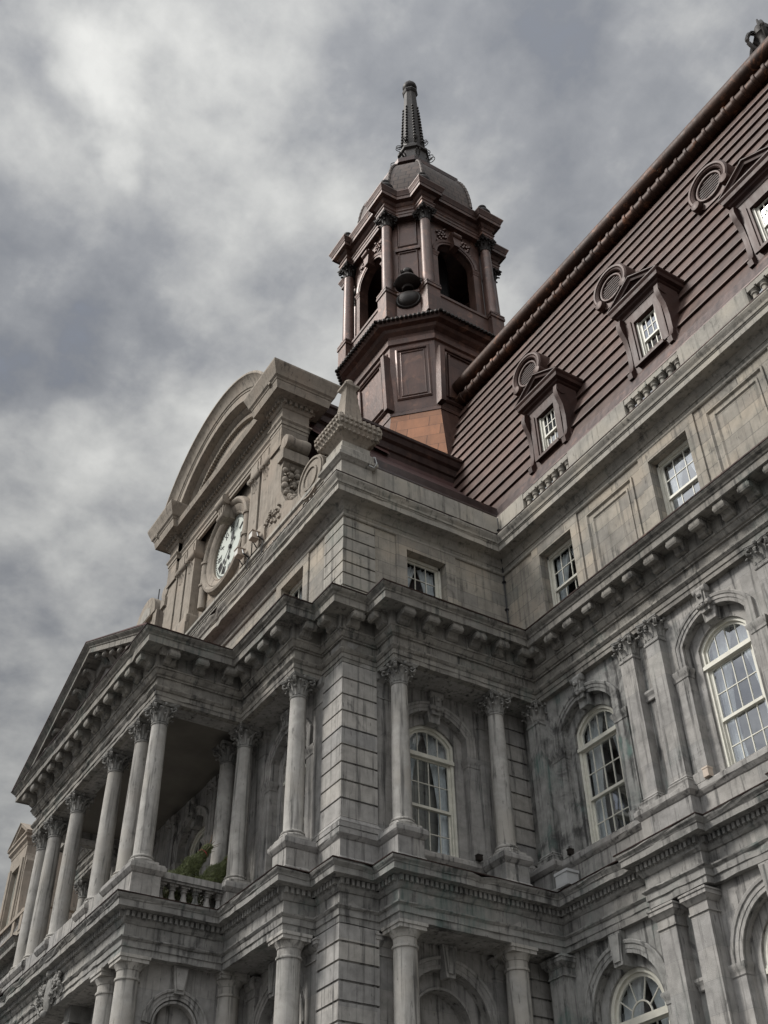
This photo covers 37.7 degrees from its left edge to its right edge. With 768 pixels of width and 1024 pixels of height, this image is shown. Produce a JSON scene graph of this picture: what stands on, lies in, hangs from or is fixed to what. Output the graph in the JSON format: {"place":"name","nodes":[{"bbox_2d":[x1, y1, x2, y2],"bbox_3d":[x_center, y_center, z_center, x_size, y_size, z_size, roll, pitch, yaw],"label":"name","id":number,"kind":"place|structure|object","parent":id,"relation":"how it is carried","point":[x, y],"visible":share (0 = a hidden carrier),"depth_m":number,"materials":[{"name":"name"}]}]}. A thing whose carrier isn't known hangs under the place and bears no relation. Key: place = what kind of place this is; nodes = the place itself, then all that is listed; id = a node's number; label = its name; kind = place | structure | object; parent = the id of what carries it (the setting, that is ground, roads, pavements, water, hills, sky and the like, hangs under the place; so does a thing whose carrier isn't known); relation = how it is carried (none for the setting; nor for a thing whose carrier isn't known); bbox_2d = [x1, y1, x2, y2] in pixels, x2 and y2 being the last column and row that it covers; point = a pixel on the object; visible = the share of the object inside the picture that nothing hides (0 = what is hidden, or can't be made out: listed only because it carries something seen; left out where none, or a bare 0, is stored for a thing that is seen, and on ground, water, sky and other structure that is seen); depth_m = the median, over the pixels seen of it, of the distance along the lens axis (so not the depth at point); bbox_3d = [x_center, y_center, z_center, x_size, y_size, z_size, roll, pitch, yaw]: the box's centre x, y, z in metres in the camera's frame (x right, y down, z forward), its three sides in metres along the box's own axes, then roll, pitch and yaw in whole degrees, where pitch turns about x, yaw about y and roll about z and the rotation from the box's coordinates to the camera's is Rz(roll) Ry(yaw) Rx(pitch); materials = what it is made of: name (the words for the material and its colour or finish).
{"place":"outdoors","nodes":[
{"label":"outdoors","id":0,"kind":"place"},
{"bbox_2d":[0,19,767,1023],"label":"city hall","id":1,"kind":"structure","parent":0,"point":[260,719],"depth_m":29.37,"materials":[{"name":"grey stone"}]},
{"bbox_2d":[162,835,220,900],"bbox_3d":[-4.989,8.963,28.267,1.994,2.455,0.944,21,-45,-24],"label":"fir tree","id":2,"kind":"object","parent":1,"relation":"on","point":[189,866],"visible":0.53,"depth_m":28.43,"materials":[{"name":"green plant"}]},
{"bbox_2d":[174,856,227,905],"bbox_3d":[-4.450,9.191,28.372,1.878,2.280,0.956,21,-45,-24],"label":"fir tree","id":3,"kind":"object","parent":1,"relation":"on","point":[217,873],"visible":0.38,"depth_m":28.37,"materials":[{"name":"green plant"}]},
{"bbox_2d":[234,546,248,569],"bbox_3d":[-4.718,1.596,37.021,0.388,0.933,0.537,21,-45,-24],"label":"floodlight","id":4,"kind":"object","parent":1,"relation":"attached to","point":[239,554],"visible":1,"depth_m":37.14,"materials":[{"name":"white paint"}]},
{"bbox_2d":[248,529,263,552],"bbox_3d":[-4.162,1.014,36.346,0.388,0.933,0.537,21,-45,-24],"label":"floodlight","id":5,"kind":"object","parent":1,"relation":"attached to","point":[254,536],"visible":1,"depth_m":36.47,"materials":[{"name":"white paint"}]},
{"bbox_2d":[407,566,415,586],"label":"curtain","id":6,"kind":"object","parent":1,"relation":"hanging from","point":[410,571],"visible":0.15,"depth_m":32.34,"materials":[{"name":"white fabric"}]},
{"bbox_2d":[410,733,420,782],"bbox_3d":[0.717,7.014,28.196,0.684,3.585,0.120,21,-45,-24],"label":"curtain","id":7,"kind":"object","parent":1,"relation":"hanging from","point":[412,741],"visible":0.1,"depth_m":29.08,"materials":[{"name":"white fabric"}]},
{"bbox_2d":[416,570,433,595],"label":"curtain","id":8,"kind":"object","parent":1,"relation":"hanging from","point":[429,580],"visible":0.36,"depth_m":32.51,"materials":[{"name":"white fabric"}]},
{"bbox_2d":[422,733,448,854],"bbox_3d":[1.324,7.253,28.490,0.684,3.585,0.120,21,-45,-24],"label":"curtain","id":9,"kind":"object","parent":1,"relation":"hanging from","point":[443,793],"visible":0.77,"depth_m":28.72,"materials":[{"name":"white fabric"}]},
{"bbox_2d":[475,854,482,861],"bbox_3d":[2.294,8.340,27.145,0.157,0.140,0.134,21,-45,-24],"label":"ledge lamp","id":10,"kind":"object","parent":1,"relation":"attached to","point":[478,857],"visible":1,"depth_m":27.11,"materials":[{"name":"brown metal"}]},
{"bbox_2d":[556,552,569,600],"bbox_3d":[5.142,2.136,31.594,0.120,2.220,0.608,21,-45,-24],"label":"curtain","id":11,"kind":"object","parent":1,"relation":"hanging from","point":[565,562],"visible":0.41,"depth_m":31.98,"materials":[{"name":"white fabric"}]},
{"bbox_2d":[554,868,578,889],"bbox_3d":[4.269,8.579,26.231,0.381,0.360,0.470,21,-45,-24],"label":"junction box","id":12,"kind":"object","parent":1,"relation":"on","point":[565,877],"visible":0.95,"depth_m":26.13,"materials":[{"name":"grey metal"}]},
{"bbox_2d":[566,848,573,855],"bbox_3d":[4.466,8.142,26.957,0.134,0.140,0.134,21,-45,-24],"label":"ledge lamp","id":13,"kind":"object","parent":1,"relation":"on","point":[570,851],"visible":1,"depth_m":26.92,"materials":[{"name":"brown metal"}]},
{"bbox_2d":[586,712,610,838],"bbox_3d":[5.412,6.674,27.893,0.120,3.585,0.684,21,-45,-24],"label":"curtain","id":14,"kind":"object","parent":1,"relation":"hanging from","point":[597,750],"visible":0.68,"depth_m":28.14,"materials":[{"name":"white fabric"}]},
{"bbox_2d":[603,712,618,753],"bbox_3d":[5.791,6.277,27.433,0.120,3.585,0.684,21,-45,-24],"label":"curtain","id":15,"kind":"object","parent":1,"relation":"hanging from","point":[610,722],"visible":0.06,"depth_m":28.37,"materials":[{"name":"white fabric"}]},
{"bbox_2d":[622,977,643,1021],"bbox_3d":[5.465,11.866,23.576,0.120,4.000,0.817,21,-45,-24],"label":"curtain","id":16,"kind":"object","parent":1,"relation":"hanging from","point":[629,1001],"visible":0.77,"depth_m":24.57,"materials":[{"name":"white fabric"}]},
{"bbox_2d":[646,977,668,1023],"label":"curtain","id":17,"kind":"object","parent":1,"relation":"hanging from","point":[658,999],"visible":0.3,"depth_m":24.03,"materials":[{"name":"white fabric"}]},
{"bbox_2d":[666,457,682,508],"bbox_3d":[7.576,-0.412,28.637,0.120,2.220,0.608,21,-45,-24],"label":"curtain","id":18,"kind":"object","parent":1,"relation":"hanging from","point":[678,501],"visible":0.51,"depth_m":29.05,"materials":[{"name":"white fabric"}]},
{"bbox_2d":[684,450,695,471],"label":"curtain","id":19,"kind":"object","parent":1,"relation":"hanging from","point":[688,457],"visible":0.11,"depth_m":28.89,"materials":[{"name":"white fabric"}]},
{"bbox_2d":[701,765,713,778],"bbox_3d":[6.910,5.552,24.013,0.168,0.220,0.168,21,-45,-24],"label":"ledge lamp","id":20,"kind":"object","parent":1,"relation":"on","point":[707,770],"visible":1,"depth_m":23.97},
{"bbox_2d":[711,627,748,761],"bbox_3d":[7.782,4.192,25.013,0.120,3.585,0.684,21,-45,-24],"label":"curtain","id":21,"kind":"object","parent":1,"relation":"hanging from","point":[727,670],"visible":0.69,"depth_m":25.30,"materials":[{"name":"white fabric"}]},
{"bbox_2d":[730,625,767,711],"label":"curtain","id":22,"kind":"object","parent":1,"relation":"hanging from","point":[742,633],"visible":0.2,"depth_m":25.38,"materials":[{"name":"white fabric"}]},
{"bbox_2d":[0,0,767,910],"label":"sky","id":23,"kind":"structure","parent":0,"point":[180,180],"materials":[{"name":"grey"}]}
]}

